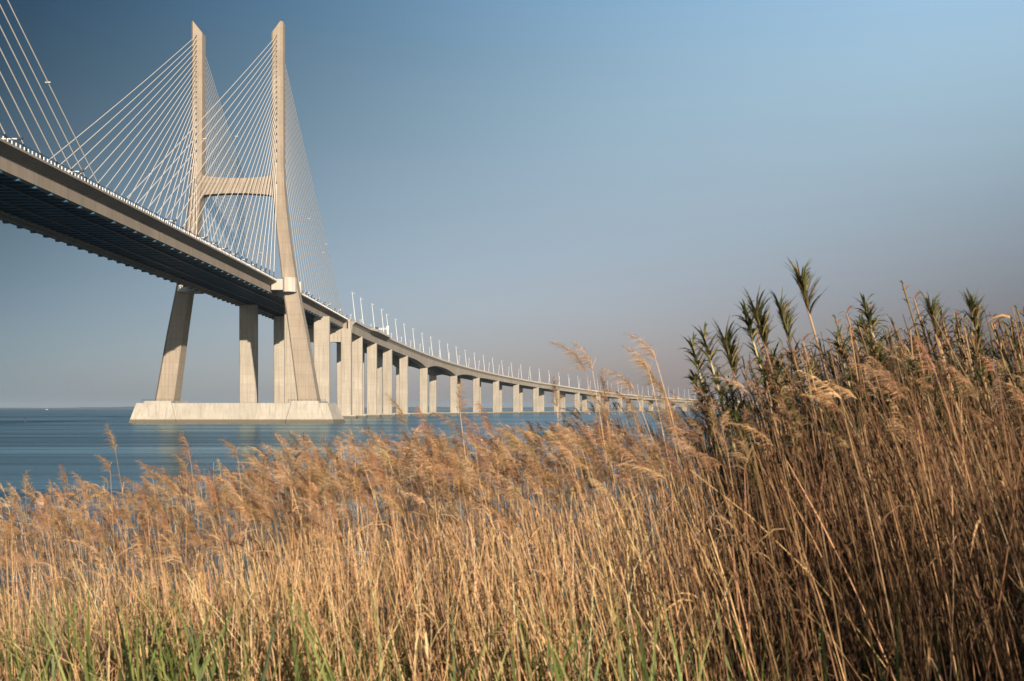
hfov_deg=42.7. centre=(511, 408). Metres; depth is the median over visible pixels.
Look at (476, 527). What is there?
reed
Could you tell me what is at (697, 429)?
reed
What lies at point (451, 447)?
reed
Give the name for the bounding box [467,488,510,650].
reed
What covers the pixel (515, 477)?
reed
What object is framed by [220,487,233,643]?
reed
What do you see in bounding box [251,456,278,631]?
reed
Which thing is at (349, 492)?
reed
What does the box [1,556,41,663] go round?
reed
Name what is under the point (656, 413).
reed
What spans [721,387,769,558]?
giant cane
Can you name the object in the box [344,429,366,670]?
reed
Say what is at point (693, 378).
giant cane
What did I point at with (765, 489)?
giant cane
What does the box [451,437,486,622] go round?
reed
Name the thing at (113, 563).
reed
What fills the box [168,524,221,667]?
reed
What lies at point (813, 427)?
giant cane
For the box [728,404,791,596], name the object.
giant cane
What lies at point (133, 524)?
reed
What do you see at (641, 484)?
reed
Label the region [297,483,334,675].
reed
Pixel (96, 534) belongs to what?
reed
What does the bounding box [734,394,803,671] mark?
giant cane
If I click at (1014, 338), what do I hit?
giant cane
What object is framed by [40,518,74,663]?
reed
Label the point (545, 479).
reed
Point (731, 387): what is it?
giant cane
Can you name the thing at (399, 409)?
reed
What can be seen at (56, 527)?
reed
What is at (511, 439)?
reed
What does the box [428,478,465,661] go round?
reed
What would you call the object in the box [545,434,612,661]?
reed
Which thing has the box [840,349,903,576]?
giant cane
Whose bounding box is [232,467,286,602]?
reed
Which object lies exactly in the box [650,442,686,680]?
reed
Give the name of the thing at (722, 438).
reed
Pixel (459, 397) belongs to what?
reed
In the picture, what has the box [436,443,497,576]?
reed
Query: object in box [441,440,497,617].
reed
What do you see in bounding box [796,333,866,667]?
giant cane
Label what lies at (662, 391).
reed
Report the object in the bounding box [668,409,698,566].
reed
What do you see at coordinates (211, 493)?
reed
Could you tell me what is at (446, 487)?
reed
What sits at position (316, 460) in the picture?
reed
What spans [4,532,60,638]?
reed
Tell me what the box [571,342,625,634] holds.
reed
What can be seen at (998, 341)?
giant cane
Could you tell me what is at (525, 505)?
reed
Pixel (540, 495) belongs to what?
reed
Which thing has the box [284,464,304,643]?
reed
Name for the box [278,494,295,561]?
reed
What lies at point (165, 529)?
reed
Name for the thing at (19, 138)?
lamp bracket
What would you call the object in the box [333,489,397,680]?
reed
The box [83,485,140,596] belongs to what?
reed
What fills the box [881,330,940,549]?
giant cane
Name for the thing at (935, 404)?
giant cane
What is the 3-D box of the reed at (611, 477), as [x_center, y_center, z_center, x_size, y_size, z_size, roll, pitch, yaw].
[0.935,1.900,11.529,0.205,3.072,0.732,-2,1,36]
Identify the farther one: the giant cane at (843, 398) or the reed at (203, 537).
the giant cane at (843, 398)
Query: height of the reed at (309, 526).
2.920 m
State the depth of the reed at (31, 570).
10.22 m
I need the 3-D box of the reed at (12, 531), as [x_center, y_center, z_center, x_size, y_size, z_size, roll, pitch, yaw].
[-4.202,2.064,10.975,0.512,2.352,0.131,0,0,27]
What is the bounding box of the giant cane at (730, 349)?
[711,315,784,569]
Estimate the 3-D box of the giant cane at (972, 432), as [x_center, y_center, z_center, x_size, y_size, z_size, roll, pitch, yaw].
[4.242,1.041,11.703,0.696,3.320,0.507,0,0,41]
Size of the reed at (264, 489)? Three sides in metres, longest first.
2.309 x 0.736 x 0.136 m
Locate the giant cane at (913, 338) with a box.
[903,331,943,424]
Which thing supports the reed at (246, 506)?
on the bank
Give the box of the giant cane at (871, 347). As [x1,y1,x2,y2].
[859,327,928,588]
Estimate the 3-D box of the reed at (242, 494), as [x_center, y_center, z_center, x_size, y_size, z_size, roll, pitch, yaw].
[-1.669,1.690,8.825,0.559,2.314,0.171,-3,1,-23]
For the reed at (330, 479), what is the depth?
9.71 m
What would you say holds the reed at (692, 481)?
on the bank
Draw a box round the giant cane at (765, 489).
[741,396,798,672]
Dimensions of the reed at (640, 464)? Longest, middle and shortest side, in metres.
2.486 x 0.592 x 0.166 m
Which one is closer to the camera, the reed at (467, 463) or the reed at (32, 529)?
the reed at (467, 463)
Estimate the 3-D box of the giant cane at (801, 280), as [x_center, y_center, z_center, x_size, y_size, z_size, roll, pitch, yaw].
[2.821,0.696,11.434,0.958,4.132,0.298,0,0,24]
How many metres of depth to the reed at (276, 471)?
9.52 m
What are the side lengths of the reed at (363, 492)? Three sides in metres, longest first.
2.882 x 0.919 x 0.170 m
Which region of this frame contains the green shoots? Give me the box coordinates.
[0,569,1023,680]
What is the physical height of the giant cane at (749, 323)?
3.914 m
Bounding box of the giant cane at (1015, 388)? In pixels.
[1000,348,1023,438]
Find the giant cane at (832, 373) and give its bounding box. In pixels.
[826,355,885,642]
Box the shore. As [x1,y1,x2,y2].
[0,407,1005,408]
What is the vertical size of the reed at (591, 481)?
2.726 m
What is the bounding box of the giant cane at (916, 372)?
[906,355,940,459]
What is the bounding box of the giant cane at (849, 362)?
[832,315,879,468]
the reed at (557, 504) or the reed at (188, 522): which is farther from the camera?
the reed at (557, 504)
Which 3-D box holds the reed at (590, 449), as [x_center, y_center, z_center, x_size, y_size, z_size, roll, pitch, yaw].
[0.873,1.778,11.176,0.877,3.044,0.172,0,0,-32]
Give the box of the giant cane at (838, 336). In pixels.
[825,325,900,579]
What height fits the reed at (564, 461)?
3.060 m
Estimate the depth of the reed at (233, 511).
9.95 m
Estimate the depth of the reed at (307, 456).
9.86 m
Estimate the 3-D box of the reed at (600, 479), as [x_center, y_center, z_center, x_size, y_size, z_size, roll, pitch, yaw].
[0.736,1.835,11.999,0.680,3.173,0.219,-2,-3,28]
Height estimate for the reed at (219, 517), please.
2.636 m
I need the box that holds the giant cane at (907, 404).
[890,344,950,561]
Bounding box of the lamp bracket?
[1,136,22,139]
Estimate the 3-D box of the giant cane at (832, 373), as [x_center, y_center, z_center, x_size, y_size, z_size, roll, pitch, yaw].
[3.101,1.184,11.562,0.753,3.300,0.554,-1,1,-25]
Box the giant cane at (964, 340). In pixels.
[951,310,1017,573]
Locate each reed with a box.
[0,516,16,680]
[0,522,28,625]
[0,535,31,680]
[0,547,31,675]
[0,576,25,662]
[1,541,37,664]
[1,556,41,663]
[4,494,21,678]
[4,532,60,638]
[4,552,33,671]
[5,516,19,638]
[7,540,54,622]
[8,495,54,632]
[8,504,73,675]
[11,539,28,671]
[16,553,48,642]
[19,469,37,680]
[24,550,37,668]
[25,548,48,667]
[28,528,51,624]
[29,518,64,674]
[31,515,46,660]
[33,507,63,655]
[34,510,75,640]
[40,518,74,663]
[47,507,105,671]
[48,505,65,648]
[51,520,80,661]
[52,537,66,667]
[53,514,93,677]
[63,505,91,641]
[63,514,133,647]
[67,562,100,621]
[68,484,114,647]
[71,500,107,669]
[73,523,118,651]
[75,519,112,680]
[78,480,100,651]
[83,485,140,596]
[88,484,135,616]
[89,454,117,642]
[95,546,114,628]
[96,525,140,604]
[97,525,114,617]
[102,552,129,617]
[105,423,138,642]
[105,508,167,619]
[107,495,139,602]
[113,484,172,636]
[116,491,167,676]
[118,498,133,633]
[120,483,137,618]
[124,460,167,675]
[127,481,193,616]
[130,491,220,653]
[131,501,162,580]
[137,474,192,634]
[137,514,161,617]
[140,481,207,622]
[140,496,159,626]
[143,504,179,604]
[144,515,176,605]
[145,470,214,634]
[149,487,185,621]
[155,504,189,620]
[159,467,202,645]
[162,453,187,608]
[162,527,170,610]
[164,432,212,655]
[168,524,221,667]
[174,510,221,651]
[178,482,231,605]
[178,516,205,636]
[180,511,210,645]
[181,460,204,648]
[182,492,244,631]
[185,474,216,612]
[190,500,243,614]
[192,495,243,624]
[195,476,240,677]
[195,483,208,599]
[196,511,249,594]
[212,439,256,643]
[218,474,232,612]
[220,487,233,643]
[220,495,306,680]
[220,513,256,644]
[222,489,290,673]
[230,490,252,661]
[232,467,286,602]
[236,498,271,583]
[237,491,300,659]
[239,495,288,615]
[240,477,320,660]
[242,447,295,576]
[243,470,331,663]
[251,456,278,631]
[251,495,272,664]
[253,477,331,664]
[261,464,333,670]
[274,466,332,613]
[277,520,327,651]
[278,436,315,677]
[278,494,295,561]
[283,504,345,652]
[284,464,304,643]
[291,488,353,674]
[294,464,335,678]
[296,484,318,591]
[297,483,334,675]
[303,457,352,620]
[307,452,327,571]
[312,448,346,626]
[313,458,404,651]
[324,473,348,658]
[325,498,393,657]
[327,472,369,673]
[332,435,417,677]
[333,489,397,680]
[336,459,374,587]
[337,458,397,652]
[338,479,373,679]
[338,484,396,642]
[339,473,407,595]
[340,482,398,676]
[343,448,374,655]
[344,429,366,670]
[344,455,423,679]
[344,470,387,635]
[346,439,376,679]
[349,479,373,594]
[352,451,414,679]
[356,426,433,656]
[369,464,400,628]
[374,449,438,651]
[375,454,458,626]
[382,407,456,598]
[384,393,451,623]
[387,476,410,679]
[393,457,411,657]
[396,447,455,680]
[401,472,422,663]
[403,490,430,648]
[405,434,437,677]
[405,462,460,637]
[408,442,459,581]
[411,433,462,584]
[417,379,484,651]
[420,495,445,678]
[423,430,506,642]
[425,448,468,641]
[427,411,511,653]
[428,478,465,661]
[434,460,500,658]
[435,412,497,647]
[435,467,490,665]
[435,474,490,622]
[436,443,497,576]
[440,418,506,675]
[440,472,471,650]
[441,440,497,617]
[441,466,523,667]
[448,401,520,660]
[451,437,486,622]
[452,457,520,646]
[453,493,500,629]
[457,480,502,636]
[464,439,496,680]
[464,462,504,649]
[467,443,504,635]
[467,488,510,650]
[480,457,530,593]
[480,477,527,625]
[488,431,510,642]
[491,436,546,618]
[494,445,538,660]
[495,470,511,667]
[498,420,569,679]
[499,489,552,625]
[511,454,541,679]
[513,425,564,577]
[516,377,569,643]
[520,421,585,637]
[520,474,566,608]
[523,444,568,596]
[527,462,559,638]
[530,464,565,671]
[532,485,572,607]
[536,470,568,633]
[537,482,553,611]
[538,427,581,561]
[538,465,581,656]
[541,464,578,556]
[542,464,584,644]
[544,433,598,635]
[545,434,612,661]
[547,425,621,678]
[550,425,627,584]
[551,342,632,677]
[551,422,629,676]
[560,439,590,678]
[565,477,601,668]
[568,428,636,660]
[570,428,613,554]
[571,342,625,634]
[576,463,611,560]
[577,466,608,604]
[581,435,609,654]
[583,367,631,633]
[583,442,649,655]
[584,387,658,639]
[588,458,650,653]
[594,390,619,536]
[596,443,663,670]
[600,427,637,655]
[600,453,625,554]
[601,388,718,663]
[602,371,708,645]
[622,346,693,641]
[623,332,717,679]
[626,465,695,670]
[628,424,657,669]
[629,404,660,594]
[631,352,722,665]
[631,376,702,621]
[633,443,698,664]
[634,428,677,633]
[639,432,689,661]
[646,410,728,643]
[648,404,735,653]
[650,392,690,582]
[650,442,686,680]
[659,455,726,673]
[662,430,695,662]
[666,436,761,671]
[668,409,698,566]
[676,417,740,636]
[676,448,719,640]
[687,435,725,577]
[693,407,712,588]
[706,400,729,648]
[712,428,745,654]
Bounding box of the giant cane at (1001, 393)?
[988,335,1022,490]
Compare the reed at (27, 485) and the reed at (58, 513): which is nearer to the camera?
the reed at (58, 513)
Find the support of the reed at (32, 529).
on the bank
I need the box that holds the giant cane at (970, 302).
[961,287,1022,529]
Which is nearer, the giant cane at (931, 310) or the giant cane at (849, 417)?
the giant cane at (931, 310)
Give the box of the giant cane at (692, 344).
[680,332,750,606]
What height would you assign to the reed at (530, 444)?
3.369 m
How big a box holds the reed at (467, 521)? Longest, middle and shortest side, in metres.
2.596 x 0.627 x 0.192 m
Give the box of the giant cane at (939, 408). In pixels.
[925,358,976,569]
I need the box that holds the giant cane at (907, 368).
[886,335,927,519]
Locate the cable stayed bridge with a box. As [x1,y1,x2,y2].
[0,0,357,422]
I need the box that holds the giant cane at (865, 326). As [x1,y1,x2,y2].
[851,307,888,395]
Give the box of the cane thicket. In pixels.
[608,306,1023,680]
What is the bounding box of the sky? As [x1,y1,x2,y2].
[0,0,1023,407]
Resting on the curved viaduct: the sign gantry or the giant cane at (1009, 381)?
the sign gantry
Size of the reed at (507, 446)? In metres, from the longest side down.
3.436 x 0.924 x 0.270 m
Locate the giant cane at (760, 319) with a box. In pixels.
[743,283,831,672]
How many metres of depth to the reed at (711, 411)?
9.52 m
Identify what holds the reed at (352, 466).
on the bank
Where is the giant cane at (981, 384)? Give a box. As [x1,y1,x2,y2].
[963,331,1018,588]
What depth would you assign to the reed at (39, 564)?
9.53 m
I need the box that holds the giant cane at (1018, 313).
[1014,305,1023,343]
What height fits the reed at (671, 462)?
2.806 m
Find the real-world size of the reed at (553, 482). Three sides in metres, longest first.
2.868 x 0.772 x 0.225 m
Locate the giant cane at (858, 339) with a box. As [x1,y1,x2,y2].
[846,314,902,502]
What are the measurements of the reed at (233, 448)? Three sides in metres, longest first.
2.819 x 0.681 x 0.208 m
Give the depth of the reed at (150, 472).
9.02 m
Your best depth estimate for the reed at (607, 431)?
9.73 m
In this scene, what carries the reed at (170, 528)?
on the bank
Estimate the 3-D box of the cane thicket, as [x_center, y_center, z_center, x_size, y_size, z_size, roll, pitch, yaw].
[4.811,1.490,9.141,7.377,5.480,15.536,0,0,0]
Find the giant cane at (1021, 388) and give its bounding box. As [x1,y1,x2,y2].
[1005,334,1023,450]
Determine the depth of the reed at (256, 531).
11.02 m
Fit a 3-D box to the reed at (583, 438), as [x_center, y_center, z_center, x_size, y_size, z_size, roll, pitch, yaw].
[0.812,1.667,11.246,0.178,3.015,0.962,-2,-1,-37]
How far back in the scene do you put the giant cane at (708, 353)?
11.23 m
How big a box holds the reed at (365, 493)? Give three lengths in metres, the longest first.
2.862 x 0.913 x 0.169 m
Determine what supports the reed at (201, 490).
on the bank
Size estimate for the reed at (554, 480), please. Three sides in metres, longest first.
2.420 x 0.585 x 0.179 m
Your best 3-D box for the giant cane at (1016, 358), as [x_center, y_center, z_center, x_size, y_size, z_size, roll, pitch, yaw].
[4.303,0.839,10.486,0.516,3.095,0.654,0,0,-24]
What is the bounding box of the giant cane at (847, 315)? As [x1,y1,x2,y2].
[838,305,910,556]
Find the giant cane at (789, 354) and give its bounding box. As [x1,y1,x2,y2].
[776,340,840,587]
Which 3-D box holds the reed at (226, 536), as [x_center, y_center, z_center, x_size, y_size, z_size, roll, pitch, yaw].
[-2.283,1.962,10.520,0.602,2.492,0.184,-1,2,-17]
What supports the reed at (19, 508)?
on the bank
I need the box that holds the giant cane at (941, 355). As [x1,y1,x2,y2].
[932,327,990,594]
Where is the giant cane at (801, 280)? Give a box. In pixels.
[786,256,881,639]
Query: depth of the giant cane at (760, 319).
10.99 m
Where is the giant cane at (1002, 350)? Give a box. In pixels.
[991,321,1023,433]
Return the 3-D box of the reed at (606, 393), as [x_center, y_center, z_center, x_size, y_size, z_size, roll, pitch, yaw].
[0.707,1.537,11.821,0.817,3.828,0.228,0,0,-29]
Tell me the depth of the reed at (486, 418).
11.24 m
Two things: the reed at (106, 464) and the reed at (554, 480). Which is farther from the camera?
the reed at (106, 464)
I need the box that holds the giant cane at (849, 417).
[833,361,876,544]
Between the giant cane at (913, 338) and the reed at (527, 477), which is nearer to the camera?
the reed at (527, 477)
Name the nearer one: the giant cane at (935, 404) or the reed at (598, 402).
the reed at (598, 402)
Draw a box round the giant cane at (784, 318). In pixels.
[768,286,832,513]
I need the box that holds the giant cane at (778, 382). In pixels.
[762,361,837,674]
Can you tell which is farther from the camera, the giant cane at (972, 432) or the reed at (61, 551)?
the giant cane at (972, 432)
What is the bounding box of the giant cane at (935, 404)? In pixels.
[907,337,976,587]
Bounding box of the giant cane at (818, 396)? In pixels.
[797,349,849,531]
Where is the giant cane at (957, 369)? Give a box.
[937,314,995,570]
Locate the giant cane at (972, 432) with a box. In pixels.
[944,344,1016,588]
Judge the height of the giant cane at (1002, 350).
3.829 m
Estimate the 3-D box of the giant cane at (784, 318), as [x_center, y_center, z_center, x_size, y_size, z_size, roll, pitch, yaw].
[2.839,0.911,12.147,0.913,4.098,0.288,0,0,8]
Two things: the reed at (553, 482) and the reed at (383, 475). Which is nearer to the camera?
the reed at (383, 475)
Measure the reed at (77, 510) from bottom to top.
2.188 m
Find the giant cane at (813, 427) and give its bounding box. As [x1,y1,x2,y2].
[787,350,848,600]
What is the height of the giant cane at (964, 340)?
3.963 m
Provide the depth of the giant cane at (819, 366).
12.79 m
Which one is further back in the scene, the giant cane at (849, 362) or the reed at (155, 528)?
the giant cane at (849, 362)
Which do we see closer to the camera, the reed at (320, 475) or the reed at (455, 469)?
the reed at (455, 469)
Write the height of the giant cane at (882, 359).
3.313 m
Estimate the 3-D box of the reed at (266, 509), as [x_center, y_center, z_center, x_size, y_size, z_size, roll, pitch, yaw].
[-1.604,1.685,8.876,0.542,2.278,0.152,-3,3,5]
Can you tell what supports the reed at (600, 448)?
on the bank
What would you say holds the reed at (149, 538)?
on the bank
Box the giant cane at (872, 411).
[848,333,909,552]
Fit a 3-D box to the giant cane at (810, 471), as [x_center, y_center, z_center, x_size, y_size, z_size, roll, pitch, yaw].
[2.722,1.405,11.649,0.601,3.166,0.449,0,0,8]
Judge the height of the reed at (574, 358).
3.390 m
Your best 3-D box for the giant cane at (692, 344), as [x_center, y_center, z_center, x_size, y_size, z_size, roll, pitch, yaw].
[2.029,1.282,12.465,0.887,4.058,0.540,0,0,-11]
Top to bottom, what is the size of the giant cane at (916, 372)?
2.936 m
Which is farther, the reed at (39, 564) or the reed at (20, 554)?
the reed at (20, 554)
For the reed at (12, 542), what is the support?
on the bank
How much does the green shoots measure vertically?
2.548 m
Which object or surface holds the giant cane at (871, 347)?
on the bank
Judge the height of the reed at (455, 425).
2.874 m
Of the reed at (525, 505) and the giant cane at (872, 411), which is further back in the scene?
the giant cane at (872, 411)
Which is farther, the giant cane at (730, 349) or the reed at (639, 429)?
the giant cane at (730, 349)
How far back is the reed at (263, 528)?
11.40 m
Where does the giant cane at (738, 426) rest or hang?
on the bank
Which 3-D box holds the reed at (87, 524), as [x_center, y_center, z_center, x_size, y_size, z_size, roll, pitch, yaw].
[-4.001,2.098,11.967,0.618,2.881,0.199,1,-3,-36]
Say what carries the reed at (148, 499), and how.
on the bank
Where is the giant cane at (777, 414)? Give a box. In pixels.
[749,360,807,544]
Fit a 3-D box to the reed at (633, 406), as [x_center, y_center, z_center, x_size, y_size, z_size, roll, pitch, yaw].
[1.207,1.317,10.291,0.954,2.990,0.177,-2,-2,12]
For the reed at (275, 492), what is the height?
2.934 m
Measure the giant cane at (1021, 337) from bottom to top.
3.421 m
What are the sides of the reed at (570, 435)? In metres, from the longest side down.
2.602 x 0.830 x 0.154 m
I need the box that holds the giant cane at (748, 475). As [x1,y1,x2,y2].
[730,404,782,591]
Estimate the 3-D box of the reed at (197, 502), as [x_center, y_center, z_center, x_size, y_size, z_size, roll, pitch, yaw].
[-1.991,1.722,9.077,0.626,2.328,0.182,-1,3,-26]
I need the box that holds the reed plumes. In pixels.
[0,335,1023,590]
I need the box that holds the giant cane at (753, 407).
[745,379,798,596]
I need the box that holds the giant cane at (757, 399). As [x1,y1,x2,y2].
[750,377,804,606]
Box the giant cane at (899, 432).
[873,360,943,659]
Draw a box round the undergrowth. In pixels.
[96,554,1023,680]
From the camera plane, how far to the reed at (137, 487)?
8.90 m
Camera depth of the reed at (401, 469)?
10.54 m
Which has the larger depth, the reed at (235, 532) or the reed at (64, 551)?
the reed at (64, 551)
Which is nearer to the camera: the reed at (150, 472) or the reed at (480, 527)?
the reed at (150, 472)
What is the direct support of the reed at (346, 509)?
on the bank
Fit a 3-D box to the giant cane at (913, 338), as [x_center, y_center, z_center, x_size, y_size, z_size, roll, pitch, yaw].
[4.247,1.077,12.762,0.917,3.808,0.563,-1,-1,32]
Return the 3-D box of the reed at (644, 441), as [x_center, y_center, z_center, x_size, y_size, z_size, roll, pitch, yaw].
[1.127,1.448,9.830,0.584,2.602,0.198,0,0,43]
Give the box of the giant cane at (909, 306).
[899,280,958,502]
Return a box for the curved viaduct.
[307,320,915,417]
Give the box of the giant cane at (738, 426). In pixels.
[727,403,791,659]
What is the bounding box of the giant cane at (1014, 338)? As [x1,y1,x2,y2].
[996,318,1023,371]
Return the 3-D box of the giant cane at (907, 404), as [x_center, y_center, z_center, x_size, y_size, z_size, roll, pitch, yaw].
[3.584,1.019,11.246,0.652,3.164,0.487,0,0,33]
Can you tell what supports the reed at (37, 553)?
on the bank
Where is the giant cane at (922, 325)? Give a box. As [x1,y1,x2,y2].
[909,291,960,481]
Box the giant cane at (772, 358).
[760,341,833,627]
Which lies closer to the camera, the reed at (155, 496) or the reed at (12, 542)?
the reed at (155, 496)
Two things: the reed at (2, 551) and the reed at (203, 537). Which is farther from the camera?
the reed at (203, 537)
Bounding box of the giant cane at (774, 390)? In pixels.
[755,332,830,619]
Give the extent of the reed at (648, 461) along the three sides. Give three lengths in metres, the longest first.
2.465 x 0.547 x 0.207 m
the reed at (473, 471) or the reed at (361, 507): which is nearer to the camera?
the reed at (473, 471)
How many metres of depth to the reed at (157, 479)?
12.36 m
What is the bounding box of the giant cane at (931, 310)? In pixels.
[918,290,994,592]
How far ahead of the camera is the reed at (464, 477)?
9.43 m
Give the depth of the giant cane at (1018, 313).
10.72 m
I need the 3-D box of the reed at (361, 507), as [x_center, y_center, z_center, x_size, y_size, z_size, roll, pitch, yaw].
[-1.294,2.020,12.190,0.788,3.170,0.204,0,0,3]
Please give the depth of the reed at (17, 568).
9.64 m
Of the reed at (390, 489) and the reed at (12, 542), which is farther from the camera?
the reed at (12, 542)
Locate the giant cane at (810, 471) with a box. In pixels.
[792,390,832,578]
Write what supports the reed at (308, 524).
on the bank
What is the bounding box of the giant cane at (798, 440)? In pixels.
[770,357,842,676]
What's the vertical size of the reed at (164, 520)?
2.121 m
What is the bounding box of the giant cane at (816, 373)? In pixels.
[804,361,879,640]
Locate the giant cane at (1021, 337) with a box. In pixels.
[1013,330,1023,361]
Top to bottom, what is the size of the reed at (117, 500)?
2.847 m
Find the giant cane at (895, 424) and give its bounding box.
[866,353,926,580]
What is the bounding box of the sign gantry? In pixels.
[371,321,388,333]
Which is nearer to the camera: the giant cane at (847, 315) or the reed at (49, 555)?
the reed at (49, 555)
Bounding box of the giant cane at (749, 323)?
[734,299,807,584]
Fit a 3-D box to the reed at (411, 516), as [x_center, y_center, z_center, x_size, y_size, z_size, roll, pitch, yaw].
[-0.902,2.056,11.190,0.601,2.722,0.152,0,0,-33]
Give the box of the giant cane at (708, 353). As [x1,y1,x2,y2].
[688,322,777,620]
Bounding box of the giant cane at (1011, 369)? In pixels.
[998,336,1023,485]
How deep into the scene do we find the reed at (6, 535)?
8.77 m
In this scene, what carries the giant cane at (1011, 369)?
on the bank
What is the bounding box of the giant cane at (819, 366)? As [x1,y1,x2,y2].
[809,348,865,559]
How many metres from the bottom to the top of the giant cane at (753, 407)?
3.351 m
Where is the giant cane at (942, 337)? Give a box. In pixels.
[940,331,998,576]
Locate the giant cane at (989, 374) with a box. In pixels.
[965,321,1022,529]
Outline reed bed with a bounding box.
[0,350,1023,680]
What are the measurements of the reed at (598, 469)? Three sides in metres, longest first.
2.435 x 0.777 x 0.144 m
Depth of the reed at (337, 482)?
9.27 m
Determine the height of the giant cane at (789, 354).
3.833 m
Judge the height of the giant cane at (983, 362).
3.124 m
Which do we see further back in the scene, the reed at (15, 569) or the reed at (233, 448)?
the reed at (15, 569)
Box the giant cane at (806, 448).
[775,350,849,666]
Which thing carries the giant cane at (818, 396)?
on the bank
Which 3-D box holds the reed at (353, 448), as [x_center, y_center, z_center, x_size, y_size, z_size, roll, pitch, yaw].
[-0.877,1.514,8.990,0.727,2.704,0.212,-2,-4,11]
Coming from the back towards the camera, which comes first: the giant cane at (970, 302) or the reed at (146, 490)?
the giant cane at (970, 302)
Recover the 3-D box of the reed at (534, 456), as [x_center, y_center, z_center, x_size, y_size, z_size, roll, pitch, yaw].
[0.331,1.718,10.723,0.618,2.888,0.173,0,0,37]
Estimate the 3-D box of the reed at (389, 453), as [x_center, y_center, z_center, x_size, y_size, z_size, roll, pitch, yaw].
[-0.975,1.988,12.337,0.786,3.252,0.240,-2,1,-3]
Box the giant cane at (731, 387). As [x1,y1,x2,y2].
[722,371,781,634]
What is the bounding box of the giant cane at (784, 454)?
[759,385,830,677]
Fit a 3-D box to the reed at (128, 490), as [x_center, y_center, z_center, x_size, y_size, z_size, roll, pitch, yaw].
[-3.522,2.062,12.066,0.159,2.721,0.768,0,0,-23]
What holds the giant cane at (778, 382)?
on the bank
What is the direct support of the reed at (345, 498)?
on the bank
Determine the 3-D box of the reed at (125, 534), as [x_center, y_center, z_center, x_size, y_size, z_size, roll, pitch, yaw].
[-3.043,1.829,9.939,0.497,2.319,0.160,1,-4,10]
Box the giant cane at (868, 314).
[854,293,902,413]
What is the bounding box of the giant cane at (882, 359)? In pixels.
[867,339,923,608]
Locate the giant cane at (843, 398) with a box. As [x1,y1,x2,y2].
[827,350,886,581]
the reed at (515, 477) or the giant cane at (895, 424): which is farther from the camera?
the giant cane at (895, 424)
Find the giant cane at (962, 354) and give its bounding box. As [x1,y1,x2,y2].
[947,319,1018,637]
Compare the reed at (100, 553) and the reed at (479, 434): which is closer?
the reed at (100, 553)
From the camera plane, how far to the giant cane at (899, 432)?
11.20 m
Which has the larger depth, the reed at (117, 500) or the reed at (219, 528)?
the reed at (117, 500)
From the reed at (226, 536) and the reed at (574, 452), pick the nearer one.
the reed at (574, 452)
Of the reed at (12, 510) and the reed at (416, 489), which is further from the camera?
the reed at (416, 489)
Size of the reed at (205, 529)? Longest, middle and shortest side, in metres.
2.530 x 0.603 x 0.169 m
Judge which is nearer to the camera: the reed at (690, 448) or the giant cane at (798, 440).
the reed at (690, 448)
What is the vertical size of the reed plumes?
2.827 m
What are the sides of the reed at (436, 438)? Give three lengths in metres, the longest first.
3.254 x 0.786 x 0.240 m
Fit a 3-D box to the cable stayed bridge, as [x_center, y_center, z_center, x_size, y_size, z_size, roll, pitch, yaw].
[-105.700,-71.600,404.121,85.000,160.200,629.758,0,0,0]
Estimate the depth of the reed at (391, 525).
9.19 m
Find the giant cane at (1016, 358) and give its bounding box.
[1002,321,1023,451]
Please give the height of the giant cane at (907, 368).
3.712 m
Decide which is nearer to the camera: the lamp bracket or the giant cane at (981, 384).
the giant cane at (981, 384)
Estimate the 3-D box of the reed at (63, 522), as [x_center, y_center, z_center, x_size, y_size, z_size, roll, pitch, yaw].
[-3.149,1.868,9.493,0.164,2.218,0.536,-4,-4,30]
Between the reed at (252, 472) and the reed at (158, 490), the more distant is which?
the reed at (158, 490)
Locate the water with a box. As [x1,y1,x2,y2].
[0,409,1014,679]
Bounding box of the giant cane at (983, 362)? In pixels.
[966,342,1021,504]
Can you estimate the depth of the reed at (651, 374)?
11.15 m
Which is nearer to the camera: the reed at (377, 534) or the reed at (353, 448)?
the reed at (353, 448)
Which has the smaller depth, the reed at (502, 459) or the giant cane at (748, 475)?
the reed at (502, 459)
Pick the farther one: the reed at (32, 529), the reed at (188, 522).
the reed at (32, 529)
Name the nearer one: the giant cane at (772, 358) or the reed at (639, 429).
the reed at (639, 429)
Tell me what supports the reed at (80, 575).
on the bank
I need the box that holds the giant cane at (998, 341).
[988,316,1019,434]
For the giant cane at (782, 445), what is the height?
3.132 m
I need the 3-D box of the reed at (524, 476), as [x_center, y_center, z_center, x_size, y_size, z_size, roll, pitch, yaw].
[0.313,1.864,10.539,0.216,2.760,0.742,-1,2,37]
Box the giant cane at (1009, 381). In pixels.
[983,315,1022,429]
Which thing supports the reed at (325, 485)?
on the bank
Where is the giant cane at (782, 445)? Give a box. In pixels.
[759,372,818,634]
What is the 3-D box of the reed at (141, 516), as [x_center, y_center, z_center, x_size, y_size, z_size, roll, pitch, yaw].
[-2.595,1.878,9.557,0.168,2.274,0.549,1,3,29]
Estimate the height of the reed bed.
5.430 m
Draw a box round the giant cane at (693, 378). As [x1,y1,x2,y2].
[683,362,759,633]
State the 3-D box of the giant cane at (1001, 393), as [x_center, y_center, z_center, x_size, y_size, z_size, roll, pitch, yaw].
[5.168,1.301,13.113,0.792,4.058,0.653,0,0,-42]
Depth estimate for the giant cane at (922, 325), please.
12.51 m
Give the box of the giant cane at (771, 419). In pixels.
[760,380,793,475]

